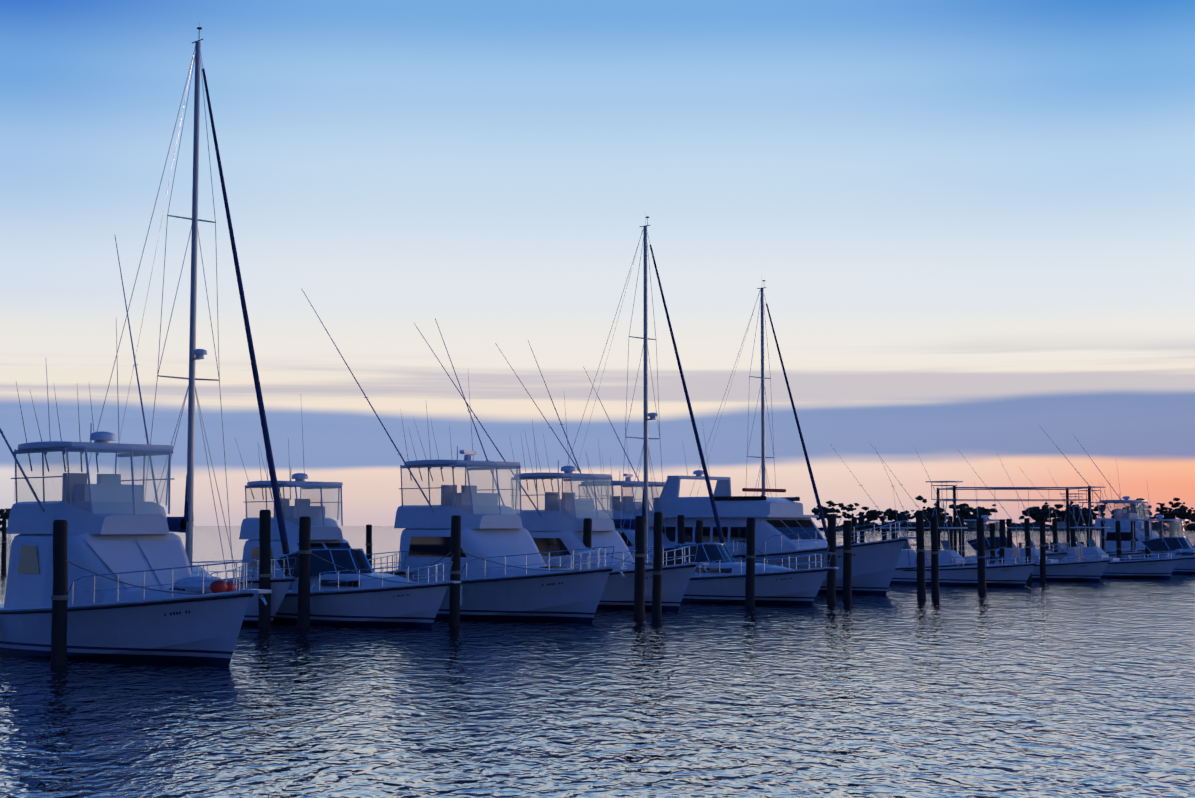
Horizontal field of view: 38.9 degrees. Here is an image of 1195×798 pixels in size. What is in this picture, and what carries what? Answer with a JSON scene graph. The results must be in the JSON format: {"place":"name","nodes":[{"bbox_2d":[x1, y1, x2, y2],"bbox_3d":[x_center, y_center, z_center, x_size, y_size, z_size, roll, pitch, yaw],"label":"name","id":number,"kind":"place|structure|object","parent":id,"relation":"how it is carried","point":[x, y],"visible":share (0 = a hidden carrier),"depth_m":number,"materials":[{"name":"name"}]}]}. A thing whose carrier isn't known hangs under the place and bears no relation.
{"place":"outdoors","nodes":[
{"label":"outdoors","id":0,"kind":"place"},
{"bbox_2d":[0,508,10,529],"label":"shore","id":1,"kind":"structure","parent":0,"point":[4,514],"depth_m":990.74,"materials":[{"name":"green plant"}]},
{"bbox_2d":[0,526,1194,797],"bbox_3d":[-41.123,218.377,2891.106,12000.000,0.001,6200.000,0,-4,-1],"label":"water surface","id":2,"kind":"object","parent":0,"point":[1034,688],"depth_m":28.67,"materials":[{"name":"blue liquid"}]},
{"bbox_2d":[1,519,6,572],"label":"piling","id":3,"kind":"object","parent":2,"relation":"on","point":[3,550],"visible":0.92,"depth_m":108.12,"materials":[{"name":"brown wood"}]},
{"bbox_2d":[51,520,68,664],"bbox_3d":[-11.727,4.814,36.917,0.424,4.346,0.388,0,-4,-1],"label":"piling","id":4,"kind":"object","parent":2,"relation":"on","point":[59,599],"visible":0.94,"depth_m":36.85,"materials":[{"name":"brown wood"}]},
{"bbox_2d":[0,237,271,665],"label":"fishing boat","id":5,"kind":"object","parent":2,"relation":"on","point":[118,530],"visible":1,"depth_m":38.93,"materials":[{"name":"white plastic"}]},
{"bbox_2d":[88,27,295,624],"bbox_3d":[-13.870,-2.146,55.515,13.761,20.491,4.168,-4,-6,44],"label":"sailboat","id":6,"kind":"object","parent":2,"relation":"on","point":[279,585],"visible":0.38,"depth_m":54.36,"materials":[{"name":"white metal"}]},
{"bbox_2d":[258,510,271,626],"bbox_3d":[-9.935,5.658,50.557,0.438,4.690,0.428,0,-4,-1],"label":"piling","id":7,"kind":"object","parent":2,"relation":"on","point":[264,576],"visible":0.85,"depth_m":50.50,"materials":[{"name":"brown wood"}]},
{"bbox_2d":[297,516,310,626],"bbox_3d":[-8.761,5.758,50.540,0.434,4.488,0.472,0,-4,-1],"label":"piling","id":8,"kind":"object","parent":2,"relation":"on","point":[304,553],"visible":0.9,"depth_m":50.43,"materials":[{"name":"brown wood"}]},
{"bbox_2d":[235,406,417,589],"bbox_3d":[-9.977,4.011,59.484,10.973,8.801,4.060,-4,-6,44],"label":"fishing boat","id":9,"kind":"object","parent":2,"relation":"on","point":[326,533],"visible":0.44,"depth_m":59.45,"materials":[{"name":"white plastic"}]},
{"bbox_2d":[272,548,460,627],"bbox_3d":[-7.496,6.171,52.444,9.550,3.047,3.294,-4,-6,44],"label":"express cruiser","id":10,"kind":"object","parent":2,"relation":"on","point":[339,596],"visible":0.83,"depth_m":50.91,"materials":[{"name":"white plastic"}]},
{"bbox_2d":[365,525,372,566],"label":"piling","id":11,"kind":"object","parent":2,"relation":"on","point":[369,544],"visible":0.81,"depth_m":82.98,"materials":[{"name":"brown wood"}]},
{"bbox_2d":[449,515,461,625],"bbox_3d":[-4.323,5.795,51.283,0.404,4.525,0.385,0,-4,-1],"label":"piling","id":12,"kind":"object","parent":2,"relation":"on","point":[454,605],"visible":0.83,"depth_m":51.20,"materials":[{"name":"brown wood"}]},
{"bbox_2d":[302,290,626,622],"bbox_3d":[-3.784,2.105,56.535,12.873,12.165,6.557,-4,-6,44],"label":"fishing boat","id":13,"kind":"object","parent":2,"relation":"on","point":[492,530],"visible":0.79,"depth_m":55.12,"materials":[{"name":"white plastic"}]},
{"bbox_2d":[414,323,708,610],"bbox_3d":[-0.642,2.790,63.809,12.519,11.878,6.357,-4,-6,44],"label":"fishing boat","id":14,"kind":"object","parent":2,"relation":"on","point":[556,524],"visible":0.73,"depth_m":62.59,"materials":[{"name":"white plastic"}]},
{"bbox_2d":[509,469,651,562],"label":"boat","id":15,"kind":"object","parent":2,"relation":"on","point":[629,550],"depth_m":68.07,"materials":[{"name":"white plastic"}]},
{"bbox_2d":[583,518,591,547],"bbox_3d":[-0.411,6.615,62.000,0.451,4.480,0.377,0,-4,-1],"label":"piling","id":16,"kind":"object","parent":2,"relation":"on","point":[587,532],"visible":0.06,"depth_m":62.00,"materials":[{"name":"brown wood"}]},
{"bbox_2d":[495,343,745,561],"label":"fishing boat","id":17,"kind":"object","parent":2,"relation":"on","point":[619,504],"visible":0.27,"depth_m":80.08,"materials":[{"name":"white plastic"}]},
{"bbox_2d":[633,516,645,618],"bbox_3d":[1.365,6.068,55.004,0.434,4.532,0.404,0,-4,-1],"label":"piling","id":18,"kind":"object","parent":2,"relation":"on","point":[639,590],"visible":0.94,"depth_m":54.91,"materials":[{"name":"brown wood"}]},
{"bbox_2d":[559,216,731,561],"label":"sailboat","id":19,"kind":"object","parent":2,"relation":"on","point":[624,524],"visible":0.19,"depth_m":75.62,"materials":[{"name":"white metal"}]},
{"bbox_2d":[651,512,662,617],"bbox_3d":[1.957,6.061,55.821,0.411,4.667,0.361,0,-4,-1],"label":"piling","id":20,"kind":"object","parent":2,"relation":"on","point":[657,574],"visible":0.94,"depth_m":55.76,"materials":[{"name":"brown wood"}]},
{"bbox_2d":[677,515,684,543],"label":"piling","id":21,"kind":"object","parent":2,"relation":"on","point":[681,529],"visible":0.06,"depth_m":71.21,"materials":[{"name":"brown wood"}]},
{"bbox_2d":[696,520,702,543],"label":"piling","id":22,"kind":"object","parent":2,"relation":"on","point":[699,531],"visible":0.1,"depth_m":71.21,"materials":[{"name":"brown wood"}]},
{"bbox_2d":[652,543,838,604],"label":"express cruiser","id":23,"kind":"object","parent":2,"relation":"on","point":[722,581],"visible":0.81,"depth_m":65.22,"materials":[{"name":"white plastic"}]},
{"bbox_2d":[745,518,755,606],"bbox_3d":[5.687,6.682,63.092,0.456,4.509,0.406,0,-4,-1],"label":"piling","id":24,"kind":"object","parent":2,"relation":"on","point":[750,557],"visible":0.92,"depth_m":63.01,"materials":[{"name":"brown wood"}]},
{"bbox_2d":[690,280,826,540],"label":"sailboat","id":25,"kind":"object","parent":2,"relation":"on","point":[763,457],"visible":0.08,"depth_m":90.76,"materials":[{"name":"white metal"}]},
{"bbox_2d":[653,422,915,594],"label":"motor yacht","id":26,"kind":"object","parent":2,"relation":"on","point":[784,526],"visible":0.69,"depth_m":77.09,"materials":[{"name":"white plastic"}]},
{"bbox_2d":[66,536,1152,594],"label":"mooring lines","id":27,"kind":"object","parent":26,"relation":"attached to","point":[532,569],"visible":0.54,"depth_m":51.96,"materials":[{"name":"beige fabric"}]},
{"bbox_2d":[826,514,836,602],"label":"piling","id":28,"kind":"object","parent":2,"relation":"on","point":[831,573],"visible":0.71,"depth_m":66.28,"materials":[{"name":"brown wood"}]},
{"bbox_2d":[842,520,852,601],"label":"piling","id":29,"kind":"object","parent":2,"relation":"on","point":[847,550],"visible":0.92,"depth_m":67.45,"materials":[{"name":"brown wood"}]},
{"bbox_2d":[851,517,856,543],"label":"piling","id":30,"kind":"object","parent":2,"relation":"on","point":[854,529],"visible":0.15,"depth_m":91.25,"materials":[{"name":"brown wood"}]},
{"bbox_2d":[859,519,864,542],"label":"piling","id":31,"kind":"object","parent":2,"relation":"on","point":[861,527],"visible":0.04,"depth_m":93.39,"materials":[{"name":"brown wood"}]},
{"bbox_2d":[882,521,886,539],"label":"piling","id":32,"kind":"object","parent":2,"relation":"on","point":[884,536],"visible":0.06,"depth_m":100.58,"materials":[{"name":"brown wood"}]},
{"bbox_2d":[892,521,897,538],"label":"piling","id":33,"kind":"object","parent":2,"relation":"on","point":[893,534],"visible":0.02,"depth_m":100.59,"materials":[{"name":"brown wood"}]},
{"bbox_2d":[830,444,976,583],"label":"fishing boat","id":34,"kind":"object","parent":2,"relation":"on","point":[907,560],"visible":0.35,"depth_m":87.36,"materials":[{"name":"white plastic"}]},
{"bbox_2d":[916,510,925,598],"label":"piling","id":35,"kind":"object","parent":2,"relation":"on","point":[921,591],"visible":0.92,"depth_m":69.89,"materials":[{"name":"brown wood"}]},
{"bbox_2d":[930,517,939,598],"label":"piling","id":36,"kind":"object","parent":2,"relation":"on","point":[934,553],"visible":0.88,"depth_m":69.95,"materials":[{"name":"brown wood"}]},
{"bbox_2d":[948,516,952,548],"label":"piling","id":37,"kind":"object","parent":2,"relation":"on","point":[950,530],"visible":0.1,"depth_m":93.46,"materials":[{"name":"brown wood"}]},
{"bbox_2d":[871,445,1037,586],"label":"fishing boat","id":38,"kind":"object","parent":2,"relation":"on","point":[1017,575],"visible":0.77,"depth_m":84.82,"materials":[{"name":"white plastic"}]},
{"bbox_2d":[958,517,964,556],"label":"piling","id":39,"kind":"object","parent":2,"relation":"on","point":[963,543],"visible":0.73,"depth_m":95.78,"materials":[{"name":"brown wood"}]},
{"bbox_2d":[976,518,985,591],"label":"piling","id":40,"kind":"object","parent":2,"relation":"on","point":[981,556],"visible":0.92,"depth_m":76.80,"materials":[{"name":"brown wood"}]},
{"bbox_2d":[990,523,994,563],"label":"piling","id":41,"kind":"object","parent":2,"relation":"on","point":[992,539],"visible":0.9,"depth_m":106.08,"materials":[{"name":"brown wood"}]},
{"bbox_2d":[999,519,1005,563],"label":"piling","id":42,"kind":"object","parent":2,"relation":"on","point":[1001,536],"visible":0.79,"depth_m":100.69,"materials":[{"name":"brown wood"}]},
{"bbox_2d":[1006,519,1012,547],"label":"piling","id":43,"kind":"object","parent":2,"relation":"on","point":[1009,534],"visible":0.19,"depth_m":100.75,"materials":[{"name":"brown wood"}]},
{"bbox_2d":[937,486,1090,551],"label":"lift","id":44,"kind":"object","parent":2,"relation":"on","point":[1067,499],"visible":0.6,"depth_m":114.96,"materials":[{"name":"brown wood"}]},
{"bbox_2d":[964,483,1076,564],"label":"boat","id":45,"kind":"object","parent":2,"relation":"on","point":[1059,555],"visible":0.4,"depth_m":110.12,"materials":[{"name":"white plastic"}]},
{"bbox_2d":[1024,518,1031,581],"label":"piling","id":46,"kind":"object","parent":2,"relation":"on","point":[1027,537],"visible":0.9,"depth_m":91.29,"materials":[{"name":"brown wood"}]},
{"bbox_2d":[958,450,1110,580],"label":"fishing boat","id":47,"kind":"object","parent":2,"relation":"on","point":[1080,570],"visible":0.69,"depth_m":92.09,"materials":[{"name":"white plastic"}]},
{"bbox_2d":[1039,520,1045,581],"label":"piling","id":48,"kind":"object","parent":2,"relation":"on","point":[1042,545],"visible":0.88,"depth_m":91.28,"materials":[{"name":"brown wood"}]},
{"bbox_2d":[1018,542,1083,551],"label":"pier","id":49,"kind":"structure","parent":2,"relation":"on","point":[1051,548],"depth_m":128.62,"materials":[{"name":"brown wood"}]},
{"bbox_2d":[1052,518,1057,551],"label":"piling","id":50,"kind":"object","parent":2,"relation":"on","point":[1054,528],"visible":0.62,"depth_m":112.34,"materials":[{"name":"brown wood"}]},
{"bbox_2d":[1070,519,1075,546],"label":"piling","id":51,"kind":"object","parent":2,"relation":"on","point":[1072,534],"visible":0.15,"depth_m":103.35,"materials":[{"name":"brown wood"}]},
{"bbox_2d":[1023,472,1142,557],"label":"boat","id":52,"kind":"object","parent":2,"relation":"on","point":[1113,555],"visible":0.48,"depth_m":120.49,"materials":[{"name":"white plastic"}]},
{"bbox_2d":[1086,518,1091,546],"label":"piling","id":53,"kind":"object","parent":2,"relation":"on","point":[1089,522],"visible":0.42,"depth_m":106.18,"materials":[{"name":"brown wood"}]},
{"bbox_2d":[1101,520,1105,551],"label":"piling","id":54,"kind":"object","parent":2,"relation":"on","point":[1102,540],"visible":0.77,"depth_m":119.19,"materials":[{"name":"brown wood"}]},
{"bbox_2d":[1042,429,1194,557],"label":"boat","id":55,"kind":"object","parent":2,"relation":"on","point":[1123,516],"visible":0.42,"depth_m":127.86,"materials":[{"name":"white plastic"}]},
{"bbox_2d":[1115,521,1121,557],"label":"piling","id":56,"kind":"object","parent":2,"relation":"on","point":[1118,542],"visible":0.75,"depth_m":115.68,"materials":[{"name":"brown wood"}]},
{"bbox_2d":[1067,486,1180,578],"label":"boat","id":57,"kind":"object","parent":2,"relation":"on","point":[1163,568],"visible":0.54,"depth_m":96.88,"materials":[{"name":"white plastic"}]},
{"bbox_2d":[1130,521,1135,551],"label":"piling","id":58,"kind":"object","parent":2,"relation":"on","point":[1132,536],"visible":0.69,"depth_m":119.21,"materials":[{"name":"brown wood"}]},
{"bbox_2d":[1144,521,1149,557],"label":"piling","id":59,"kind":"object","parent":2,"relation":"on","point":[1147,550],"visible":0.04,"depth_m":122.94,"materials":[{"name":"brown wood"}]},
{"bbox_2d":[1120,486,1194,573],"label":"express cruiser","id":60,"kind":"object","parent":2,"relation":"on","point":[1185,564],"visible":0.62,"depth_m":106.38,"materials":[{"name":"white plastic"}]},
{"bbox_2d":[1169,521,1173,536],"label":"piling","id":61,"kind":"object","parent":2,"relation":"on","point":[1171,532],"depth_m":131.24,"materials":[{"name":"brown wood"}]},
{"bbox_2d":[0,0,1194,525],"label":"sky","id":62,"kind":"structure","parent":0,"point":[968,226],"materials":[{"name":"blue"}]},
{"bbox_2d":[811,495,1194,529],"bbox_3d":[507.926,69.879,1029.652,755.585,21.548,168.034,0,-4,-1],"label":"trees","id":63,"kind":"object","parent":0,"point":[1037,514],"depth_m":978.21,"materials":[{"name":"green plant"}]}
]}

